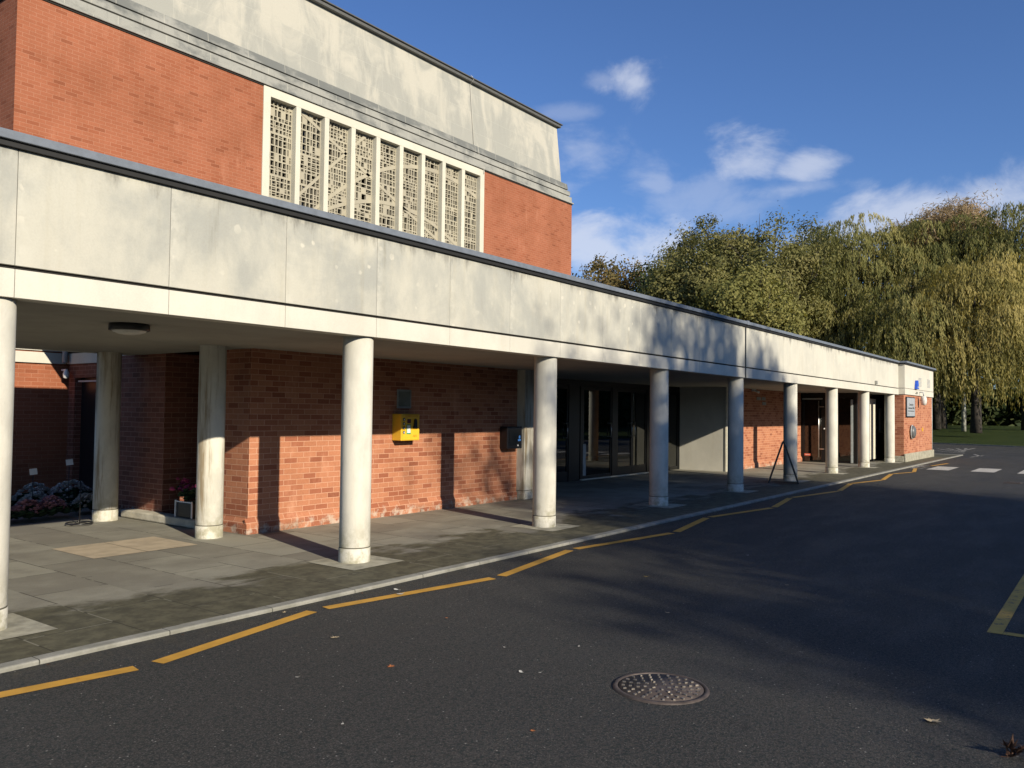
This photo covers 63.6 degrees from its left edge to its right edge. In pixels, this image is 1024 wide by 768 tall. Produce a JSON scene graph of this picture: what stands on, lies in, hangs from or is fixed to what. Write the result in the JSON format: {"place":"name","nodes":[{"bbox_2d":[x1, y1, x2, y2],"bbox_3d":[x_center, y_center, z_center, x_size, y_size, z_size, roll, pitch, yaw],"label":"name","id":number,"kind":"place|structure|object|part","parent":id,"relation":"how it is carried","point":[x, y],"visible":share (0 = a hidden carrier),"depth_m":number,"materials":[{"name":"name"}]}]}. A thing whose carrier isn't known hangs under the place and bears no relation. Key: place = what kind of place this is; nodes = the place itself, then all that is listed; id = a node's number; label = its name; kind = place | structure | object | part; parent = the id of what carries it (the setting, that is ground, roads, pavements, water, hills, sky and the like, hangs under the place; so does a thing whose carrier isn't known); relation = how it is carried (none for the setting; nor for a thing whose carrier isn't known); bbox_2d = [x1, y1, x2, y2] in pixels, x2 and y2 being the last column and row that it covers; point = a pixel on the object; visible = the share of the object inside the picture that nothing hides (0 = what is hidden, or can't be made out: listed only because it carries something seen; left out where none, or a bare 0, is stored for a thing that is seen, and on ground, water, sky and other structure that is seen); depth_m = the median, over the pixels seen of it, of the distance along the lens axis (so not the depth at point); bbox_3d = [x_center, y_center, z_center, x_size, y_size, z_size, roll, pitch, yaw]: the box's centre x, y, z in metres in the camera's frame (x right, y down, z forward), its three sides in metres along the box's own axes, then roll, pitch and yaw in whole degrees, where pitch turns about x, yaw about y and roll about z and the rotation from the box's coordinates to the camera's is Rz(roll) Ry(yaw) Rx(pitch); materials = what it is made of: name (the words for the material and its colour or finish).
{"place":"outdoors","nodes":[
{"label":"outdoors","id":0,"kind":"place"},
{"bbox_2d":[0,454,956,663],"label":"pavement","id":1,"kind":"structure","parent":0,"point":[76,600],"depth_m":9.55,"materials":[{"name":"grey concrete"}]},
{"bbox_2d":[10,507,15,518],"bbox_3d":[-7.230,1.780,11.636,0.562,0.266,0.643,1,-2,-22],"label":"funeral spray","id":2,"kind":"object","parent":1,"relation":"on","point":[12,514],"visible":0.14,"depth_m":11.61,"materials":[{"name":"pink plant"}]},
{"bbox_2d":[12,491,46,505],"bbox_3d":[-7.426,1.806,12.855,0.582,0.291,1.146,1,-2,-15],"label":"funeral spray","id":3,"kind":"object","parent":1,"relation":"on","point":[36,494],"visible":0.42,"depth_m":12.71,"materials":[{"name":"white plant"}]},
{"bbox_2d":[12,499,47,519],"bbox_3d":[-6.998,1.790,11.919,0.574,0.271,0.644,1,-2,-12],"label":"funeral spray","id":4,"kind":"object","parent":1,"relation":"on","point":[29,508],"visible":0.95,"depth_m":11.81,"materials":[{"name":"pink plant"}]},
{"bbox_2d":[11,482,50,506],"bbox_3d":[-7.719,1.763,13.362,0.629,0.354,1.318,1,-2,-4],"label":"funeral spray","id":5,"kind":"object","parent":1,"relation":"on","point":[17,496],"visible":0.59,"depth_m":13.19,"materials":[{"name":"white plant"}]},
{"bbox_2d":[29,468,36,499],"bbox_3d":[-7.206,1.629,12.421,0.108,0.720,0.032,2,-3,-42],"label":"name card","id":6,"kind":"object","parent":1,"relation":"on","point":[33,472],"visible":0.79,"depth_m":12.42,"materials":[{"name":"white paper"}]},
{"bbox_2d":[35,495,71,516],"bbox_3d":[-6.795,1.790,12.261,0.508,0.286,0.622,2,-2,-24],"label":"funeral spray","id":7,"kind":"object","parent":1,"relation":"on","point":[52,505],"visible":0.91,"depth_m":12.17,"materials":[{"name":"pink plant"}]},
{"bbox_2d":[66,459,72,504],"bbox_3d":[-7.048,1.605,13.140,0.108,0.820,0.032,2,-3,-42],"label":"name card","id":8,"kind":"object","parent":1,"relation":"on","point":[69,462],"visible":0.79,"depth_m":13.14,"materials":[{"name":"white paper"}]},
{"bbox_2d":[48,479,92,502],"bbox_3d":[-7.374,1.778,13.765,0.678,0.365,1.237,1,-2,2],"label":"funeral spray","id":9,"kind":"object","parent":1,"relation":"on","point":[62,493],"visible":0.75,"depth_m":13.61,"materials":[{"name":"white plant"}]},
{"bbox_2d":[65,481,93,524],"bbox_3d":[-6.044,1.663,11.560,0.362,0.620,0.361,-1,-2,36],"label":"ring stand","id":10,"kind":"object","parent":1,"relation":"on","point":[79,521],"visible":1,"depth_m":11.55,"materials":[{"name":"black metal"}]},
{"bbox_2d":[68,492,92,512],"bbox_3d":[-6.643,1.826,12.879,0.556,0.276,0.614,-1,-2,36],"label":"funeral spray","id":11,"kind":"object","parent":1,"relation":"on","point":[86,500],"visible":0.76,"depth_m":12.72,"materials":[{"name":"white plant"}]},
{"bbox_2d":[66,352,124,492],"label":"link block","id":12,"kind":"structure","parent":1,"relation":"on","point":[81,408],"depth_m":15.57,"materials":[{"name":"red brick"}]},
{"bbox_2d":[79,378,95,492],"bbox_3d":[-7.404,0.977,15.116,1.900,2.200,0.050,-1,-2,36],"label":"door","id":13,"kind":"structure","parent":12,"relation":"in","point":[88,399],"depth_m":15.50,"materials":[{"name":"black plastic"}]},
{"bbox_2d":[54,537,197,558],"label":"sandstone paving","id":14,"kind":"structure","parent":1,"relation":"on","point":[105,549],"depth_m":9.75,"materials":[{"name":"beige stone"}]},
{"bbox_2d":[121,508,194,528],"bbox_3d":[-5.047,1.935,11.936,1.950,0.115,0.210,-1,-2,36],"label":"stone step","id":15,"kind":"object","parent":1,"relation":"on","point":[154,516],"visible":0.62,"depth_m":11.87,"materials":[{"name":"grey stone"}]},
{"bbox_2d":[169,477,195,518],"bbox_3d":[-4.533,1.599,11.731,0.733,0.544,0.526,-1,-2,36],"label":"flower box","id":16,"kind":"object","parent":15,"relation":"on","point":[186,509],"visible":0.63,"depth_m":11.57,"materials":[{"name":"black plastic"}]},
{"bbox_2d":[0,0,573,495],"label":"chapel","id":17,"kind":"structure","parent":1,"relation":"on","point":[324,106],"depth_m":20.05,"materials":[{"name":"red brick"}]},
{"bbox_2d":[269,103,471,247],"bbox_3d":[-3.682,-4.492,22.939,0.020,4.550,8.230,-1,-2,36],"label":"window pane","id":18,"kind":"structure","parent":17,"relation":"in","point":[303,133],"depth_m":21.57,"materials":[{"name":"beige glass"}]},
{"bbox_2d":[261,85,484,251],"bbox_3d":[-3.489,-4.558,22.798,0.380,4.675,8.350,-1,-2,36],"label":"window frame","id":19,"kind":"structure","parent":17,"relation":"in","point":[270,94],"depth_m":22.34,"materials":[{"name":"stone"}]},
{"bbox_2d":[0,461,902,639],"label":"column paving","id":20,"kind":"structure","parent":1,"relation":"on","point":[18,625],"depth_m":8.82,"materials":[{"name":"grey concrete"}]},
{"bbox_2d":[0,127,935,630],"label":"colonnade building","id":21,"kind":"structure","parent":1,"relation":"on","point":[316,337],"depth_m":11.52,"materials":[{"name":"concrete"}]},
{"bbox_2d":[62,351,67,362],"bbox_3d":[-8.438,-0.859,15.617,0.096,0.920,0.096,-1,-2,36],"label":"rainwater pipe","id":22,"kind":"object","parent":21,"relation":"attached to","point":[64,356],"visible":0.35,"depth_m":15.57,"materials":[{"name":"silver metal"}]},
{"bbox_2d":[61,369,68,378],"bbox_3d":[-8.437,-0.190,15.587,0.204,0.180,0.110,-1,-2,36],"label":"courtyard lamp","id":23,"kind":"object","parent":21,"relation":"attached to","point":[66,374],"visible":1,"depth_m":15.53,"materials":[{"name":"white glass"}]},
{"bbox_2d":[108,322,149,334],"bbox_3d":[-3.691,-0.525,7.970,0.370,0.105,0.370,-1,-2,36],"label":"ceiling light","id":24,"kind":"object","parent":21,"relation":"attached to","point":[126,328],"visible":1,"depth_m":7.84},
{"bbox_2d":[397,389,410,407],"bbox_3d":[-1.731,0.240,13.277,0.020,0.300,0.320,-1,-2,36],"label":"wall plaque","id":25,"kind":"object","parent":21,"relation":"attached to","point":[403,398],"depth_m":13.26,"materials":[{"name":"grey metal"}]},
{"bbox_2d":[392,414,418,440],"bbox_3d":[-1.677,0.688,13.162,0.233,0.420,0.420,-1,-2,36],"label":"defibrillator cabinet","id":26,"kind":"object","parent":21,"relation":"attached to","point":[405,427],"visible":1,"depth_m":13.04,"materials":[{"name":"yellow plastic"}]},
{"bbox_3d":[-1.609,0.687,13.112,0.005,0.390,0.380,-1,-2,36],"label":"door","id":27,"kind":"part","parent":26,"relation":"part of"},
{"bbox_2d":[500,426,521,448],"bbox_3d":[-0.015,0.999,15.441,0.190,0.410,0.460,-1,-2,36],"label":"display box","id":28,"kind":"object","parent":21,"relation":"attached to","point":[510,437],"visible":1,"depth_m":15.30,"materials":[{"name":"black plastic"}]},
{"bbox_2d":[509,429,519,445],"bbox_3d":[0.055,0.993,15.390,0.005,0.300,0.340,-1,-2,36],"label":"door panel","id":29,"kind":"structure","parent":28,"relation":"in","point":[514,434],"depth_m":15.37,"materials":[{"name":"metal"}]},
{"bbox_2d":[556,385,568,481],"bbox_3d":[0.762,1.151,19.055,0.103,2.290,1.980,-1,-2,36],"label":"glass door","id":30,"kind":"structure","parent":21,"relation":"in","point":[562,390],"depth_m":19.67,"materials":[{"name":"black glass"}]},
{"bbox_2d":[583,387,611,478],"bbox_3d":[2.174,1.232,20.962,0.103,2.290,1.430,-1,-2,36],"label":"glass door","id":31,"kind":"structure","parent":21,"relation":"in","point":[597,402],"depth_m":21.00,"materials":[{"name":"black glass"}]},
{"bbox_2d":[617,389,631,474],"bbox_3d":[3.012,1.281,22.095,0.103,2.290,0.830,-1,-2,36],"label":"glass door","id":32,"kind":"structure","parent":21,"relation":"in","point":[624,401],"depth_m":22.12,"materials":[{"name":"black glass"}]},
{"bbox_2d":[632,390,646,472],"bbox_3d":[3.512,1.309,22.770,0.103,2.290,0.830,-1,-2,36],"label":"glass door","id":33,"kind":"structure","parent":21,"relation":"in","point":[639,397],"depth_m":22.79,"materials":[{"name":"black glass"}]},
{"bbox_2d":[649,392,677,469],"bbox_3d":[4.397,1.362,24.011,0.050,2.290,1.880,-1,-2,36],"label":"glass door","id":34,"kind":"structure","parent":21,"relation":"in","point":[673,396],"depth_m":24.51,"materials":[{"name":"black glass"}]},
{"bbox_2d":[905,397,914,416],"bbox_3d":[14.850,0.863,30.786,0.050,0.750,1.540,-1,-2,36],"label":"office sign","id":35,"kind":"object","parent":21,"relation":"attached to","point":[909,406],"visible":1,"depth_m":30.63,"materials":[{"name":"white plastic"}]},
{"bbox_2d":[910,425,915,438],"bbox_3d":[14.986,1.792,30.845,0.178,0.524,0.524,-1,-2,36],"label":"alarm bell","id":36,"kind":"object","parent":21,"relation":"attached to","point":[912,431],"visible":1,"depth_m":30.70,"materials":[{"name":"grey metal"}]},
{"bbox_2d":[914,380,918,388],"bbox_3d":[15.404,0.031,31.432,0.098,0.330,0.414,-1,-2,36],"label":"alarm box","id":37,"kind":"object","parent":21,"relation":"attached to","point":[916,384],"visible":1,"depth_m":31.33,"materials":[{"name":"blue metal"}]},
{"bbox_2d":[919,392,926,404],"bbox_3d":[15.913,0.565,31.954,0.242,0.531,0.242,1,-2,-8],"label":"wall lantern","id":38,"kind":"object","parent":21,"relation":"attached to","point":[923,400],"depth_m":31.87,"materials":[{"name":"silver metal"}]},
{"bbox_2d":[768,441,798,483],"bbox_3d":[6.639,1.902,20.213,0.734,1.024,0.520,0,-2,18],"label":"board","id":39,"kind":"object","parent":1,"relation":"on","point":[780,448],"visible":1,"depth_m":19.99,"materials":[{"name":"black plastic"}]},
{"bbox_2d":[0,444,1023,767],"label":"road","id":40,"kind":"structure","parent":0,"point":[848,626],"depth_m":5.53,"materials":[{"name":"grey asphalt"}]},
{"bbox_2d":[0,463,948,697],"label":"yellow zigzag marking","id":41,"kind":"object","parent":40,"relation":"on","point":[187,652],"visible":1,"depth_m":6.69,"materials":[{"name":"paint"}]},
{"bbox_2d":[613,672,709,704],"bbox_3d":[0.906,1.844,5.027,0.580,0.015,0.580,-1,-2,36],"label":"manhole cover","id":42,"kind":"object","parent":40,"relation":"on","point":[660,688],"visible":1,"depth_m":4.99,"materials":[{"name":"metal"}]},
{"bbox_2d":[924,715,940,721],"bbox_3d":[2.307,1.838,4.525,0.094,0.017,0.098,-1,-2,36],"label":"fallen leaf","id":43,"kind":"object","parent":40,"relation":"on","point":[932,720],"visible":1,"depth_m":4.53,"materials":[{"name":"beige plant"}]},
{"bbox_2d":[912,448,979,468],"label":"white hatch marking","id":44,"kind":"object","parent":40,"relation":"on","point":[922,466],"visible":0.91,"depth_m":40.21,"materials":[{"name":"paint"}]},
{"bbox_2d":[929,466,1023,473],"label":"zebra crossing","id":45,"kind":"object","parent":40,"relation":"on","point":[976,470],"visible":1,"depth_m":26.47,"materials":[{"name":"white paint"}]},
{"bbox_2d":[932,443,1023,446],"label":"lawn edging","id":46,"kind":"object","parent":40,"relation":"on","point":[978,444],"visible":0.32,"depth_m":49.32,"materials":[{"name":"stone"}]},
{"bbox_2d":[987,575,1023,636],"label":"parking bay marking","id":47,"kind":"object","parent":40,"relation":"on","point":[1001,621],"visible":1,"depth_m":7.08,"materials":[{"name":"yellow paint"}]},
{"bbox_2d":[1001,734,1023,756],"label":"leaf clump","id":48,"kind":"object","parent":40,"relation":"on","point":[1011,745],"visible":1,"depth_m":4.06,"materials":[{"name":"brown plant"}]},
{"bbox_2d":[571,252,648,291],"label":"broadleaf tree","id":49,"kind":"object","parent":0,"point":[612,277],"visible":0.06,"depth_m":64.28,"materials":[{"name":"green plant"}]},
{"bbox_2d":[628,253,694,300],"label":"broadleaf tree","id":50,"kind":"object","parent":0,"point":[641,282],"visible":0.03,"depth_m":61.04,"materials":[{"name":"green plant"}]},
{"bbox_2d":[327,0,1023,388],"label":"sky","id":51,"kind":"structure","parent":0,"point":[671,113],"materials":[{"name":"blue"}]},
{"bbox_2d":[633,231,739,316],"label":"broadleaf tree","id":52,"kind":"object","parent":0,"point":[689,278],"visible":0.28,"depth_m":52.84,"materials":[{"name":"green plant"}]},
{"bbox_2d":[932,425,1023,445],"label":"lawn","id":53,"kind":"structure","parent":0,"point":[1003,435],"depth_m":57.16,"materials":[{"name":"green plant"}]},
{"bbox_2d":[656,213,755,273],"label":"broadleaf tree","id":54,"kind":"object","parent":53,"relation":"on","point":[684,244],"visible":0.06,"depth_m":64.97,"materials":[{"name":"green plant"}]},
{"bbox_2d":[677,256,818,337],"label":"broadleaf tree","id":55,"kind":"object","parent":53,"relation":"on","point":[750,297],"visible":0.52,"depth_m":49.38,"materials":[{"name":"green plant"}]},
{"bbox_2d":[691,205,851,340],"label":"broadleaf tree","id":56,"kind":"object","parent":53,"relation":"on","point":[800,265],"visible":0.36,"depth_m":58.92,"materials":[{"name":"green plant"}]},
{"bbox_2d":[778,210,882,345],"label":"broadleaf tree","id":57,"kind":"object","parent":53,"relation":"on","point":[812,228],"visible":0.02,"depth_m":69.83,"materials":[{"name":"green plant"}]},
{"bbox_2d":[780,211,941,384],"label":"willow tree","id":58,"kind":"object","parent":53,"relation":"on","point":[852,289],"visible":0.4,"depth_m":61.90,"materials":[{"name":"green plant"}]},
{"bbox_2d":[843,292,1003,404],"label":"willow tree","id":59,"kind":"object","parent":53,"relation":"on","point":[894,338],"visible":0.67,"depth_m":54.84,"materials":[{"name":"green plant"}]},
{"bbox_2d":[855,213,1023,428],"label":"willow tree","id":60,"kind":"object","parent":53,"relation":"on","point":[938,258],"visible":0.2,"depth_m":62.02,"materials":[{"name":"green plant"}]},
{"bbox_2d":[870,183,1008,428],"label":"bare willow tree","id":61,"kind":"object","parent":53,"relation":"on","point":[947,212],"visible":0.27,"depth_m":64.36,"materials":[{"name":"brown plant"}]},
{"bbox_2d":[883,251,1023,432],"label":"willow tree","id":62,"kind":"object","parent":53,"relation":"on","point":[978,322],"visible":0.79,"depth_m":54.16,"materials":[{"name":"green plant"}]},
{"bbox_2d":[961,394,965,430],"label":"birch tree","id":63,"kind":"object","parent":53,"relation":"on","point":[963,419],"visible":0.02,"depth_m":61.89,"materials":[{"name":"white plant"}]},
{"bbox_2d":[936,201,1023,429],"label":"willow tree","id":64,"kind":"object","parent":53,"relation":"on","point":[1005,239],"visible":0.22,"depth_m":60.04,"materials":[{"name":"green plant"}]},
{"bbox_2d":[945,371,1021,425],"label":"hedge","id":65,"kind":"object","parent":53,"relation":"on","point":[993,414],"visible":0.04,"depth_m":72.06,"materials":[{"name":"green plant"}]},
{"label":"ground","id":66,"kind":"structure","parent":0,"visible":0},
{"bbox_2d":[0,454,962,672],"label":"kerb","id":67,"kind":"structure","parent":66,"relation":"on","point":[73,652],"depth_m":7.29,"materials":[{"name":"concrete"}]}
]}

